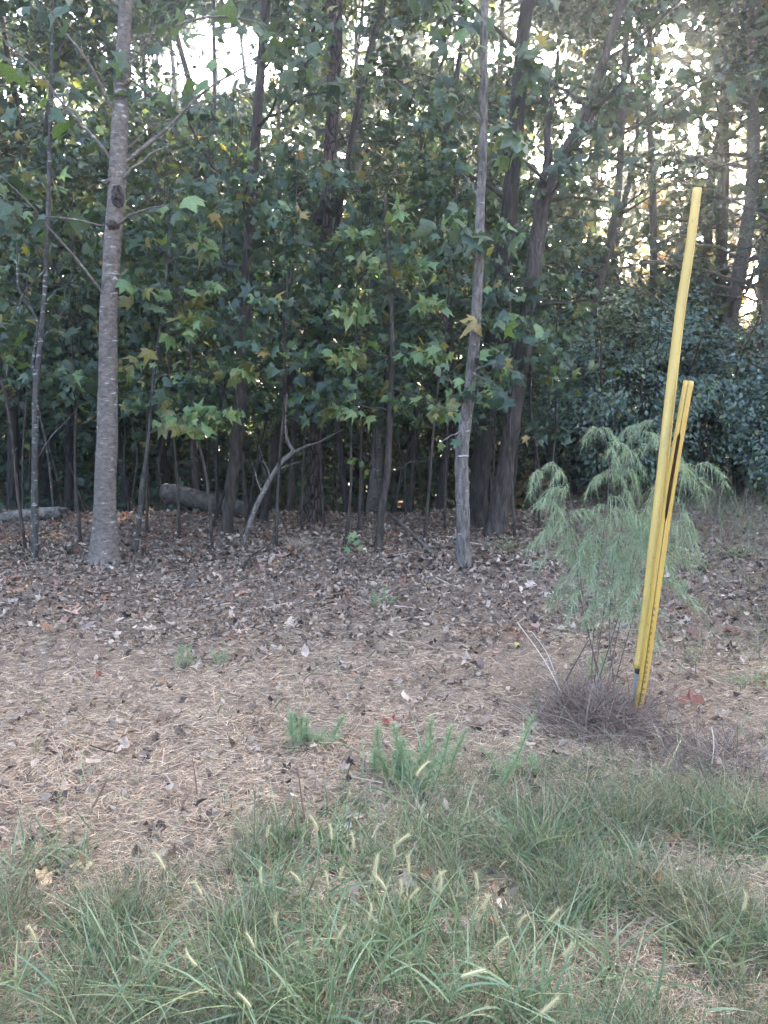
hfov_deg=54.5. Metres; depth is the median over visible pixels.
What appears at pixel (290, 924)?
foxtail grass
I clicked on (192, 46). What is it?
forest tree
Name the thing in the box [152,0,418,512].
forest tree
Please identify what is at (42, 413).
understory sapling
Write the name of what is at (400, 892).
foxtail grass
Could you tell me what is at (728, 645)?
fallen leaf
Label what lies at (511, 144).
pale barked tree
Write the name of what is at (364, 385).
understory sapling
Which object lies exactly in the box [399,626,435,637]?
dead grass tuft
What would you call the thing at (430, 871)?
fallen leaf
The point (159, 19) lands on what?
forest tree
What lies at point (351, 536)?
maple seedling
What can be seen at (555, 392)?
leafy sapling
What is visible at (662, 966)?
dry stalk
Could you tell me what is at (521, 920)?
foxtail grass
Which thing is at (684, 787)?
grass tuft
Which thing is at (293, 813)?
dead weed
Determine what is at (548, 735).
fallen leaf
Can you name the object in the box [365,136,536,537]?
leafy sapling
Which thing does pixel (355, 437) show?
understory sapling
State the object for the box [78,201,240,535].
leafy sapling
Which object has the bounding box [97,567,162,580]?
fallen stick
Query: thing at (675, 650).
fallen leaf
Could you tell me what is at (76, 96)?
forked tree
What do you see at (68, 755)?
fallen leaf
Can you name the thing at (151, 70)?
forest tree
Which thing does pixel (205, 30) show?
sky
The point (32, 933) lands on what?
foxtail grass
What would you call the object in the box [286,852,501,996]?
grass tuft
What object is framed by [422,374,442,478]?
understory sapling
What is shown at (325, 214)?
pine tree
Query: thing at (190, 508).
understory sapling
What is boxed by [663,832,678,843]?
fallen leaf
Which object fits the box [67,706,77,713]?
fallen leaf
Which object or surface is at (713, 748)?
dry stalk
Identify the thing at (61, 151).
forest tree
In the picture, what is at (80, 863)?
fallen leaf
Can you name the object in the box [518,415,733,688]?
dog fennel
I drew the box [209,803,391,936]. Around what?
grass tuft
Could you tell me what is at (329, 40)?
crooked dark tree
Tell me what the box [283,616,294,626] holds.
fallen leaf
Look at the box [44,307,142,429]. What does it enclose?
understory sapling
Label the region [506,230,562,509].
understory sapling
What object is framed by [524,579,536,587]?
fallen leaf
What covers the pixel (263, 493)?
dead leaning sapling
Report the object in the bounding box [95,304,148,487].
understory sapling
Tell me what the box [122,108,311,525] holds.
leafy sapling
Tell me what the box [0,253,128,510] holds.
understory sapling
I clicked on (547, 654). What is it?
dry stalk
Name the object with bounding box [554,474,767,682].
weedy grass
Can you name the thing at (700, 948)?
grass tuft
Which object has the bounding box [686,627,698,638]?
fallen leaf
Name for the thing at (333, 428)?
understory sapling
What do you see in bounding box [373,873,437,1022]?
foxtail grass
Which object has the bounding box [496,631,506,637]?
fallen leaf
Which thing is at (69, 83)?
forest tree
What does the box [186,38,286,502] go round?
understory sapling
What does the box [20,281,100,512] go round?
understory sapling
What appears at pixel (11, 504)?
forest tree
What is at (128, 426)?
understory sapling
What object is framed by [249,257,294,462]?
understory sapling
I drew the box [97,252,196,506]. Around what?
understory sapling
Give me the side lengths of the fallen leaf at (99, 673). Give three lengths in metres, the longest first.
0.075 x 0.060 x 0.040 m
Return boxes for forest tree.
[0,0,80,423]
[0,0,126,510]
[0,0,136,506]
[0,0,143,482]
[0,0,214,513]
[0,25,54,371]
[1,0,211,511]
[27,0,287,510]
[33,0,308,510]
[48,0,326,513]
[70,9,227,474]
[85,0,276,484]
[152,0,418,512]
[156,0,331,471]
[166,0,452,512]
[179,0,300,453]
[252,0,467,496]
[263,4,379,387]
[266,0,503,514]
[280,0,459,486]
[285,0,544,512]
[296,0,600,509]
[339,17,469,476]
[372,0,610,468]
[381,0,548,476]
[432,0,552,323]
[488,0,699,462]
[495,0,767,472]
[546,11,714,390]
[547,0,767,474]
[586,0,765,377]
[600,0,767,401]
[657,5,767,454]
[668,51,764,372]
[714,10,767,357]
[746,15,767,268]
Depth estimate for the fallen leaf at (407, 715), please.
3.75 m
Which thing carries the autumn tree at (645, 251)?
on the ground at (48, 669)
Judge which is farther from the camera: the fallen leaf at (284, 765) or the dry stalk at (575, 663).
the dry stalk at (575, 663)
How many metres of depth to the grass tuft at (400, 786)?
2.97 m
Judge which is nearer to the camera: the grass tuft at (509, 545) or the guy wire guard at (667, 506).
the guy wire guard at (667, 506)
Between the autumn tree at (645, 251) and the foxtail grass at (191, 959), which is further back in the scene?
the autumn tree at (645, 251)
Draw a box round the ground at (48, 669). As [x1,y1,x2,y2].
[0,429,767,1023]
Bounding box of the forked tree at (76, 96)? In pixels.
[0,0,167,559]
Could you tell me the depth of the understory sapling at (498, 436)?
15.75 m
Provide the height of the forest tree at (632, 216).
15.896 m
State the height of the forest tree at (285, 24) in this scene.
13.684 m
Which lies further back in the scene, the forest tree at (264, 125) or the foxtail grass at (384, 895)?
the forest tree at (264, 125)
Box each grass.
[0,641,767,1023]
[1,922,64,1023]
[137,848,220,992]
[183,948,282,1023]
[193,876,303,1002]
[226,931,276,1023]
[234,990,315,1023]
[255,902,379,1023]
[257,870,302,969]
[258,866,318,990]
[260,823,279,949]
[267,865,344,995]
[267,870,350,994]
[273,912,328,1023]
[309,813,368,937]
[323,823,388,937]
[328,923,361,1023]
[337,878,461,1023]
[342,833,412,947]
[343,831,398,963]
[344,844,396,964]
[353,857,400,976]
[362,852,379,995]
[364,932,547,1023]
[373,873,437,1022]
[376,887,420,1019]
[380,872,476,1000]
[388,891,489,1022]
[391,759,430,871]
[405,964,487,1023]
[406,854,478,975]
[417,914,529,1011]
[421,868,457,981]
[443,939,573,1023]
[449,898,559,1023]
[465,872,480,1017]
[526,992,561,1023]
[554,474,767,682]
[635,889,765,1023]
[724,861,767,996]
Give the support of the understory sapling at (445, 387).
on the ground at (48, 669)
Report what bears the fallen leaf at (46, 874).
on the ground at (48, 669)
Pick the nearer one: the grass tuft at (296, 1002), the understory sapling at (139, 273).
the grass tuft at (296, 1002)
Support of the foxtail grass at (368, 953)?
on the ground at (48, 669)
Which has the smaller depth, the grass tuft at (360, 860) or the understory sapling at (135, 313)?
the grass tuft at (360, 860)
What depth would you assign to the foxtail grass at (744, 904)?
1.81 m
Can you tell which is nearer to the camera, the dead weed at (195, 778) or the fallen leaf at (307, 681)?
the dead weed at (195, 778)
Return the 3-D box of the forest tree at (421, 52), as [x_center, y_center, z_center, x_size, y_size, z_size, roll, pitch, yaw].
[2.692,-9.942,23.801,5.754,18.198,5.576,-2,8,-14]
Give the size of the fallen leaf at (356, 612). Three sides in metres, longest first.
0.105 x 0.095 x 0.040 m
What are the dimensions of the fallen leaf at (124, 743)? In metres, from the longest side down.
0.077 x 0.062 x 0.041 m
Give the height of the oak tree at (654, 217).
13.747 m
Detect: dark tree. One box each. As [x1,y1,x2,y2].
[258,0,420,522]
[394,0,635,527]
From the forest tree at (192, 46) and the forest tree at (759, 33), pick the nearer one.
the forest tree at (759, 33)
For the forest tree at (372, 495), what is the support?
on the ground at (48, 669)
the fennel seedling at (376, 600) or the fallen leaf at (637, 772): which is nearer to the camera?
the fallen leaf at (637, 772)
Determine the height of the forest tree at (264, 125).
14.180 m
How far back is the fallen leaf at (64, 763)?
3.26 m
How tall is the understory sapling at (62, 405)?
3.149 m
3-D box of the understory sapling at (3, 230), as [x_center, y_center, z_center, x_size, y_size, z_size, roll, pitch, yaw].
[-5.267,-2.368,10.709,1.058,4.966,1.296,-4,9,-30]
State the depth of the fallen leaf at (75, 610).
5.67 m
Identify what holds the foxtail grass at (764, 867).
on the ground at (48, 669)
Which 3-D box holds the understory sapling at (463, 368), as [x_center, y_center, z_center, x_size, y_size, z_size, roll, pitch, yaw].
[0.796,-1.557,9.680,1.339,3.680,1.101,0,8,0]
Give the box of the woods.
[2,0,754,466]
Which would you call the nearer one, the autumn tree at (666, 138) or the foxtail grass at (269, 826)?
the foxtail grass at (269, 826)
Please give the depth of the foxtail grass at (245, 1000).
1.57 m
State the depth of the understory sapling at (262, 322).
11.64 m
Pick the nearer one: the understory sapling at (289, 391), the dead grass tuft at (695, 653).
the dead grass tuft at (695, 653)
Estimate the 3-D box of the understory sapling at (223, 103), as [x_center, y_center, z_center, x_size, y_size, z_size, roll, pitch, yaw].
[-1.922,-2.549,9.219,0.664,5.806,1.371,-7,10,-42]
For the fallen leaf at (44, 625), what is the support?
on the ground at (48, 669)
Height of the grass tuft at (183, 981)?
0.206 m
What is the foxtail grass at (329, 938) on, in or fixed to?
on the ground at (48, 669)
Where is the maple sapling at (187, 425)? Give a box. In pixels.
[118,231,256,554]
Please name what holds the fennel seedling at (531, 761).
on the ground at (48, 669)
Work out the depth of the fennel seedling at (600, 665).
4.27 m
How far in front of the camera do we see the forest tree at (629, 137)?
26.46 m
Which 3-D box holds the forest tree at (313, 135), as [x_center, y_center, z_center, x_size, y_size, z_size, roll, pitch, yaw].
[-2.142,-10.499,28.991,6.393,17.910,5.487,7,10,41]
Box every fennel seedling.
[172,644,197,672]
[209,648,230,664]
[281,708,346,752]
[365,710,535,800]
[369,585,396,605]
[478,743,544,783]
[586,653,609,679]
[677,579,688,595]
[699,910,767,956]
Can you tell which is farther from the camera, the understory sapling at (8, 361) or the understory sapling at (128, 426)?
the understory sapling at (128, 426)
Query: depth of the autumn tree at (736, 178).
27.58 m
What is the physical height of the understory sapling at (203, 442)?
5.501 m
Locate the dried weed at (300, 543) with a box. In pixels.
[276,529,322,550]
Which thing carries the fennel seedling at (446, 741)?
on the ground at (48, 669)
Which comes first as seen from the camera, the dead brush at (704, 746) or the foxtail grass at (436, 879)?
the foxtail grass at (436, 879)
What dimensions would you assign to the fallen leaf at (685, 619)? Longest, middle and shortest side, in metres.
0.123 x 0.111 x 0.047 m
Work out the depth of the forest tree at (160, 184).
13.29 m
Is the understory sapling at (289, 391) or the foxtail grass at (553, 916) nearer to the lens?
the foxtail grass at (553, 916)
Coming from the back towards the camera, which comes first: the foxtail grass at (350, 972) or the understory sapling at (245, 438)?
the understory sapling at (245, 438)
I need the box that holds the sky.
[1,0,765,324]
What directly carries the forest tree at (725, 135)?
on the ground at (48, 669)
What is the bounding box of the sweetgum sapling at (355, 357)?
[320,190,460,550]
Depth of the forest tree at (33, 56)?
15.93 m
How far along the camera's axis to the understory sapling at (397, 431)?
13.09 m
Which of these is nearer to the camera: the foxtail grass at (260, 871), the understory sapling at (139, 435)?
the foxtail grass at (260, 871)
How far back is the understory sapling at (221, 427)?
12.81 m
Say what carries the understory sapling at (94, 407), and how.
on the ground at (48, 669)
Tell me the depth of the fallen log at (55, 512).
10.54 m
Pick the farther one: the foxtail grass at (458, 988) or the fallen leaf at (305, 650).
the fallen leaf at (305, 650)
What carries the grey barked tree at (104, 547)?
on the ground at (48, 669)
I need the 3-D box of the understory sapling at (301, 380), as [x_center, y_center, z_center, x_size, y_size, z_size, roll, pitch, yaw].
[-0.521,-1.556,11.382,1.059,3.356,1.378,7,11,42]
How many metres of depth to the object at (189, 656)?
4.59 m
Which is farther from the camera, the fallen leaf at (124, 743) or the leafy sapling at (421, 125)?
the leafy sapling at (421, 125)
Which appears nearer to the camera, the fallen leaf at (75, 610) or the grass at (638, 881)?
the grass at (638, 881)
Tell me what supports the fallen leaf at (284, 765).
on the ground at (48, 669)
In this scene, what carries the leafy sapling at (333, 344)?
on the ground at (48, 669)
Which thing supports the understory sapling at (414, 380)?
on the ground at (48, 669)
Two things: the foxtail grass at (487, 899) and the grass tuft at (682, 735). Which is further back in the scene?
the grass tuft at (682, 735)
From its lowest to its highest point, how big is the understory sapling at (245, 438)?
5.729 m
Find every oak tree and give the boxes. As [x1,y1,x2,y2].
[422,0,767,492]
[478,0,767,484]
[573,0,767,489]
[577,0,767,487]
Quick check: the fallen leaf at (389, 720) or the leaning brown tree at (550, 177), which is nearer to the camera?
the fallen leaf at (389, 720)
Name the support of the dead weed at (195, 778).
on the ground at (48, 669)
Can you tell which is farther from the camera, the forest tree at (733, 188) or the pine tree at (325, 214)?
the forest tree at (733, 188)
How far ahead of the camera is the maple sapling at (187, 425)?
7.57 m
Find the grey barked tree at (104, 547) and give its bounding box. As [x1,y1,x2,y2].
[0,0,304,567]
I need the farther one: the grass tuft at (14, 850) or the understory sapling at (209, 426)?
the understory sapling at (209, 426)
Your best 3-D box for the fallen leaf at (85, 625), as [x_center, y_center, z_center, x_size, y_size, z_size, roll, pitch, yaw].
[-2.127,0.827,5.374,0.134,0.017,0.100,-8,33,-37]
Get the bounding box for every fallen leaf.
[35,867,54,884]
[41,622,52,630]
[53,577,64,583]
[57,756,72,768]
[63,749,74,758]
[64,604,83,613]
[64,631,73,638]
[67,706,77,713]
[69,861,92,872]
[74,713,89,720]
[78,621,96,629]
[84,782,99,793]
[93,668,103,676]
[97,647,109,657]
[116,736,130,751]
[122,611,135,616]
[141,624,156,628]
[151,672,159,681]
[154,748,162,760]
[164,790,169,802]
[276,550,287,556]
[281,762,290,768]
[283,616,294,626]
[299,678,310,684]
[301,643,308,656]
[336,822,351,835]
[338,602,349,609]
[349,608,360,615]
[383,714,395,724]
[399,710,410,719]
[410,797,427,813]
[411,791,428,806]
[420,866,432,879]
[450,674,461,683]
[460,651,474,664]
[470,660,483,669]
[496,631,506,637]
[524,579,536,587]
[531,621,540,627]
[543,733,558,741]
[581,764,602,770]
[603,653,617,663]
[629,769,646,778]
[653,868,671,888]
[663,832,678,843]
[668,646,681,654]
[673,615,690,624]
[679,688,704,703]
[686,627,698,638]
[726,641,736,652]
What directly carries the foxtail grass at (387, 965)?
on the ground at (48, 669)
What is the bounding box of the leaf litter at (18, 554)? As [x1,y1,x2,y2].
[0,480,767,944]
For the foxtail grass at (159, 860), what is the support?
on the ground at (48, 669)
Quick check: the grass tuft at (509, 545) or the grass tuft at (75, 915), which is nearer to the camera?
the grass tuft at (75, 915)
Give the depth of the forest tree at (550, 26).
17.07 m
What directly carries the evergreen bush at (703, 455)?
on the ground at (48, 669)
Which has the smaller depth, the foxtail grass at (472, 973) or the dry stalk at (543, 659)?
the foxtail grass at (472, 973)
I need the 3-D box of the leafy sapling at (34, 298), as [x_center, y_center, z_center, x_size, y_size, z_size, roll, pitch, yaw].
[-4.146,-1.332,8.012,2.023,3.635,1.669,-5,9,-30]
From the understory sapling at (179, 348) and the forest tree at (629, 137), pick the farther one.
the forest tree at (629, 137)
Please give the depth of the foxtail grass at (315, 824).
2.19 m
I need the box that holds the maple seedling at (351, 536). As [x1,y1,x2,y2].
[343,532,364,555]
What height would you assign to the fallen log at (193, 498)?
0.464 m
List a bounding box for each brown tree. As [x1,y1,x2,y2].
[86,0,360,535]
[430,0,767,537]
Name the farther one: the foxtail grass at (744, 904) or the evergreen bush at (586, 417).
the evergreen bush at (586, 417)
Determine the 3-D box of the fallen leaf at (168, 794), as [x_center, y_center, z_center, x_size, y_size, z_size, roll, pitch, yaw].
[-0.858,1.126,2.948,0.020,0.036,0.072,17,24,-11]
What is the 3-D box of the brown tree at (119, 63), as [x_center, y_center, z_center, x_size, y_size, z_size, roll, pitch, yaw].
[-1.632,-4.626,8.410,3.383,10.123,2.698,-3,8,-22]
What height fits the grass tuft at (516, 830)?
0.227 m
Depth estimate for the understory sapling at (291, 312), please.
9.85 m
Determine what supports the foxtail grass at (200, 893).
on the ground at (48, 669)
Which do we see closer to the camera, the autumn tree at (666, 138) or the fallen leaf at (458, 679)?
the fallen leaf at (458, 679)
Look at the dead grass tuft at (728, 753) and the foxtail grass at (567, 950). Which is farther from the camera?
the dead grass tuft at (728, 753)
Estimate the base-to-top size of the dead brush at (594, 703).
0.358 m
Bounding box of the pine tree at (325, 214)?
[238,0,363,524]
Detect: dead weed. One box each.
[85,778,107,819]
[192,758,197,797]
[289,799,298,833]
[297,768,305,823]
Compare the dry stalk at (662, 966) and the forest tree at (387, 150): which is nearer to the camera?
the dry stalk at (662, 966)
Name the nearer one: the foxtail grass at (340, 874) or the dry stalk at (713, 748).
the foxtail grass at (340, 874)
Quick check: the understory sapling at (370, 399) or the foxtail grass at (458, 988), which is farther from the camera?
the understory sapling at (370, 399)
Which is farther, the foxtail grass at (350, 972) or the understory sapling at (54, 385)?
the understory sapling at (54, 385)
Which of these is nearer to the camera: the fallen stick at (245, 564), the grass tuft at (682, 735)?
the grass tuft at (682, 735)
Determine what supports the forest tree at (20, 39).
on the ground at (48, 669)
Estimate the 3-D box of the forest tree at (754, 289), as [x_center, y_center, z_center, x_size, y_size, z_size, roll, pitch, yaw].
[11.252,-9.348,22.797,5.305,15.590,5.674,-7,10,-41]
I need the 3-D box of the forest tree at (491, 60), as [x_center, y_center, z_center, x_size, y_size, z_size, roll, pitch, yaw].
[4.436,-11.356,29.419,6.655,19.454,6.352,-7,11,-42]
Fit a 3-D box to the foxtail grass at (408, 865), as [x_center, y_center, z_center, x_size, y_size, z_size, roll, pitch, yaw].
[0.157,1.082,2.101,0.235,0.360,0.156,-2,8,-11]
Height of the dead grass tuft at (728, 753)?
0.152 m
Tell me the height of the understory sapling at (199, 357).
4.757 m
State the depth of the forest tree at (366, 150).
18.45 m
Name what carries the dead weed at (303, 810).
on the ground at (48, 669)
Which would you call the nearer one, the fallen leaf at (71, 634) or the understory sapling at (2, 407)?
the fallen leaf at (71, 634)
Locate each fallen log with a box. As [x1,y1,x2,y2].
[0,506,67,522]
[159,483,260,516]
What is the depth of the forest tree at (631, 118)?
16.78 m
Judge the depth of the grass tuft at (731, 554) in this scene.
7.88 m
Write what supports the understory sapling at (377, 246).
on the ground at (48, 669)
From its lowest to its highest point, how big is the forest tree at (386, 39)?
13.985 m
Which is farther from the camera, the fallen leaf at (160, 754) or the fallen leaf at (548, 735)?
the fallen leaf at (548, 735)
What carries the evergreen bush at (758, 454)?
on the ground at (48, 669)
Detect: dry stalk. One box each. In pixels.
[517,622,565,701]
[532,632,556,677]
[559,640,588,691]
[652,926,665,1013]
[711,727,713,769]
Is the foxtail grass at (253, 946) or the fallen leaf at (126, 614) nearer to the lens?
the foxtail grass at (253, 946)
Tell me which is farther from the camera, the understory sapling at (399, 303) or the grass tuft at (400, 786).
the understory sapling at (399, 303)
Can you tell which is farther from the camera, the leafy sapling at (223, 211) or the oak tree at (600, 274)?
the oak tree at (600, 274)
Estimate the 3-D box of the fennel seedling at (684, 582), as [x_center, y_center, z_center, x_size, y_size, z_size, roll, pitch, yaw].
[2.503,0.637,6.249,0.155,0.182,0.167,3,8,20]
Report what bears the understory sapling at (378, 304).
on the ground at (48, 669)
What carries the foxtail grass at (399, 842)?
on the ground at (48, 669)
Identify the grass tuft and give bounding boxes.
[0,796,139,887]
[0,814,121,890]
[0,868,164,1022]
[4,873,204,973]
[18,898,282,1023]
[196,878,463,1023]
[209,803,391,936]
[214,785,278,823]
[246,810,430,910]
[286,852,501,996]
[336,738,495,819]
[389,771,520,877]
[396,759,641,877]
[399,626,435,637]
[440,884,675,1023]
[486,535,530,550]
[491,883,739,1022]
[542,761,689,831]
[557,803,744,920]
[622,874,767,1015]
[638,713,745,755]
[642,763,742,825]
[667,553,718,569]
[669,717,767,789]
[675,644,718,659]
[685,537,759,558]
[713,660,767,695]
[726,644,767,659]
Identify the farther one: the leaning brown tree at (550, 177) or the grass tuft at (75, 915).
the leaning brown tree at (550, 177)
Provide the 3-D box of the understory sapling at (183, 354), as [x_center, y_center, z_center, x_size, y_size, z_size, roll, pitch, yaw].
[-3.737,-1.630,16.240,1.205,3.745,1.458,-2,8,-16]
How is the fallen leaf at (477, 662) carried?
on the ground at (48, 669)
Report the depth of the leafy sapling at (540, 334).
8.69 m
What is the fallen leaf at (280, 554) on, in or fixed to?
on the ground at (48, 669)
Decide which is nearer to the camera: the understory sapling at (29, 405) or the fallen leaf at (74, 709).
the fallen leaf at (74, 709)
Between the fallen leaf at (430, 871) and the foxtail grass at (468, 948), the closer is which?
the foxtail grass at (468, 948)
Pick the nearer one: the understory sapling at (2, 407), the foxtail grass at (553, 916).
the foxtail grass at (553, 916)
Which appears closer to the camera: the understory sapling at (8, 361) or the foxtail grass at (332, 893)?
the foxtail grass at (332, 893)
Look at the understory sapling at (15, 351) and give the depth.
16.61 m
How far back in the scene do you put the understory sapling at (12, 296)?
11.38 m
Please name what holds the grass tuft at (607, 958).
on the ground at (48, 669)
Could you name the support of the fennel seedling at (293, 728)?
on the ground at (48, 669)
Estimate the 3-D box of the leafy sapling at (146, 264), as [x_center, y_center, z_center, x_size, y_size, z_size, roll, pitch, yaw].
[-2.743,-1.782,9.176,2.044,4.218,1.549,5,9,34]
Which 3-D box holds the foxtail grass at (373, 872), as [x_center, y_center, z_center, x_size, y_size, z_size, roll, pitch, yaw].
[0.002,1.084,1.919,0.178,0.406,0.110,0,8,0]
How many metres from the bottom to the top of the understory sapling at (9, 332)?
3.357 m
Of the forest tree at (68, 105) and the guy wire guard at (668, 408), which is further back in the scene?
the forest tree at (68, 105)
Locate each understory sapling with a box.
[0,106,75,506]
[0,173,57,508]
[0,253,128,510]
[0,283,26,301]
[0,289,32,438]
[0,316,62,507]
[0,323,25,368]
[0,358,30,409]
[1,277,48,494]
[6,263,49,496]
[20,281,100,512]
[22,380,95,505]
[39,353,95,505]
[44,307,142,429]
[58,223,145,510]
[73,309,98,510]
[93,347,162,510]
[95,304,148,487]
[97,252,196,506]
[106,156,207,482]
[122,364,155,508]
[124,350,186,509]
[126,272,191,511]
[132,97,194,514]
[144,193,219,494]
[151,270,196,509]
[155,264,231,511]
[170,336,228,490]
[175,75,272,519]
[180,251,261,503]
[181,353,227,449]
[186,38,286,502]
[188,47,275,526]
[193,179,282,409]
[193,347,271,487]
[197,315,271,462]
[198,254,256,474]
[198,306,224,511]
[210,287,291,481]
[219,314,273,497]
[222,170,329,517]
[228,258,269,497]
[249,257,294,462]
[253,122,346,526]
[261,229,334,500]
[268,274,314,443]
[281,313,309,511]
[288,368,352,440]
[294,306,388,510]
[301,415,352,510]
[308,389,394,489]
[322,202,418,499]
[322,367,351,479]
[322,370,360,471]
[327,251,406,515]
[348,227,388,511]
[348,273,425,512]
[353,373,399,515]
[356,277,413,507]
[363,64,429,516]
[365,229,404,476]
[367,372,433,466]
[393,222,470,512]
[395,255,491,495]
[409,378,460,503]
[410,109,527,469]
[419,345,475,431]
[420,389,472,433]
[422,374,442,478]
[456,272,529,433]
[472,405,533,470]
[501,232,576,527]
[505,318,576,512]
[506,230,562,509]
[511,227,585,515]
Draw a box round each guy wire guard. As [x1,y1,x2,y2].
[633,187,701,701]
[633,380,693,722]
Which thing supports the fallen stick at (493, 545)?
on the ground at (48, 669)
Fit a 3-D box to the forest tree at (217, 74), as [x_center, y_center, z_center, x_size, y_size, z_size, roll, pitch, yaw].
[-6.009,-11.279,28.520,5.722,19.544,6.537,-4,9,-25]
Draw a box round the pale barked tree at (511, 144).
[317,0,560,570]
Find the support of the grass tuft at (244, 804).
on the ground at (48, 669)
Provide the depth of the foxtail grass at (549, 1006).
1.58 m
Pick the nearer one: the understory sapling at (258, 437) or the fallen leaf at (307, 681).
the fallen leaf at (307, 681)
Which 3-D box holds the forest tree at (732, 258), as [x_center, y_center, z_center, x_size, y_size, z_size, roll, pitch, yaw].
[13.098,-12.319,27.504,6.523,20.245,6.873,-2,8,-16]
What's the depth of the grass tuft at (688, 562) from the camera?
7.34 m
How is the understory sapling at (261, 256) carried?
on the ground at (48, 669)
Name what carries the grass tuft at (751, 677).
on the ground at (48, 669)
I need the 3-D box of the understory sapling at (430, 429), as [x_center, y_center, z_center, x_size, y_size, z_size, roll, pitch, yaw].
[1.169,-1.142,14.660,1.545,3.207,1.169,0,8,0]
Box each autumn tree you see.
[589,114,693,375]
[612,175,746,433]
[684,120,765,373]
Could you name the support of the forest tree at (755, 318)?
on the ground at (48, 669)
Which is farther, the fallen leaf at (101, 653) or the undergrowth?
the undergrowth
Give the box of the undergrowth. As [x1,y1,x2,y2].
[0,221,697,514]
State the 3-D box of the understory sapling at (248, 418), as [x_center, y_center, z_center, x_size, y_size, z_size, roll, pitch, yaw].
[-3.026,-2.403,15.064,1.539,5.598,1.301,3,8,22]
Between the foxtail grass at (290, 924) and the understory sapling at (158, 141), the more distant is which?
the understory sapling at (158, 141)
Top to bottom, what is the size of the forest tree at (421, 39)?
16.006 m
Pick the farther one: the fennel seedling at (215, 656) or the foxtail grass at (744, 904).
the fennel seedling at (215, 656)
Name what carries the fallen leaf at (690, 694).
on the ground at (48, 669)
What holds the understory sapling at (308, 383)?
on the ground at (48, 669)
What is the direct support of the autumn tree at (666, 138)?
on the ground at (48, 669)
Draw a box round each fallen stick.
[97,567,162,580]
[190,535,223,583]
[242,536,277,569]
[368,507,436,557]
[470,535,517,553]
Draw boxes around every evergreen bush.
[493,326,648,495]
[523,286,737,506]
[577,287,767,502]
[659,319,767,497]
[709,369,767,499]
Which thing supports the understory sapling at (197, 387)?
on the ground at (48, 669)
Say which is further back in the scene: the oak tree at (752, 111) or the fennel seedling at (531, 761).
the oak tree at (752, 111)
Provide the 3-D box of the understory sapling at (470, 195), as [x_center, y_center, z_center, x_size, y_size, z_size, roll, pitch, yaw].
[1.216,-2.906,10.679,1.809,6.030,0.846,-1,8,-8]
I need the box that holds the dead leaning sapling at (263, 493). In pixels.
[241,394,343,546]
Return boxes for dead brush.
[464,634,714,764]
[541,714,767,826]
[574,681,767,807]
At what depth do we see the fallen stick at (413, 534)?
8.98 m
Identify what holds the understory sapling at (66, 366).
on the ground at (48, 669)
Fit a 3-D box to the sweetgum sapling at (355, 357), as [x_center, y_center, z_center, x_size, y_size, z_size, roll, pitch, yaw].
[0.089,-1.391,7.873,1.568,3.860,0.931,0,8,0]
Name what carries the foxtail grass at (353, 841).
on the ground at (48, 669)
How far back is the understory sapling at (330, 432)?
13.79 m
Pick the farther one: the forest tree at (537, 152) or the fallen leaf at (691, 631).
the forest tree at (537, 152)
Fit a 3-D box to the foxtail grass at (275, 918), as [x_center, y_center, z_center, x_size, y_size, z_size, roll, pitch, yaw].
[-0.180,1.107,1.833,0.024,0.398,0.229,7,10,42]
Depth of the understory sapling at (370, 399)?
11.98 m
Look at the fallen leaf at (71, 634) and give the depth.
5.13 m
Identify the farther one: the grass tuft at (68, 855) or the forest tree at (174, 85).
the forest tree at (174, 85)
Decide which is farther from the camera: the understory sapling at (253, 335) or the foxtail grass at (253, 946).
the understory sapling at (253, 335)
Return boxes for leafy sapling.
[0,135,147,544]
[0,226,97,553]
[0,275,39,359]
[74,190,238,535]
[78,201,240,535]
[81,165,277,551]
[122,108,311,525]
[185,141,365,546]
[218,277,359,525]
[278,159,445,533]
[290,222,448,543]
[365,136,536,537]
[378,84,526,529]
[431,168,560,498]
[439,251,624,539]
[470,215,609,526]
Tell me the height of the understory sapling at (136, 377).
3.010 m
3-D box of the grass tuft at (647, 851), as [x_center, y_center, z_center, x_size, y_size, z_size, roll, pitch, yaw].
[0.901,1.134,2.573,0.660,0.193,0.551,5,9,31]
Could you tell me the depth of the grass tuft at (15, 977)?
2.00 m
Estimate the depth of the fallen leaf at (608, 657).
4.55 m
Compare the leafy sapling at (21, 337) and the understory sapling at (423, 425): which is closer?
the leafy sapling at (21, 337)
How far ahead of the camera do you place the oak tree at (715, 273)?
13.95 m
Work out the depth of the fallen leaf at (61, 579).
6.73 m
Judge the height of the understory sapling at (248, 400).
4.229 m
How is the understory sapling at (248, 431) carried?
on the ground at (48, 669)
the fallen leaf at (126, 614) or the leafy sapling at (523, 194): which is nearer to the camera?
the fallen leaf at (126, 614)
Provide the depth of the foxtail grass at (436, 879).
1.93 m

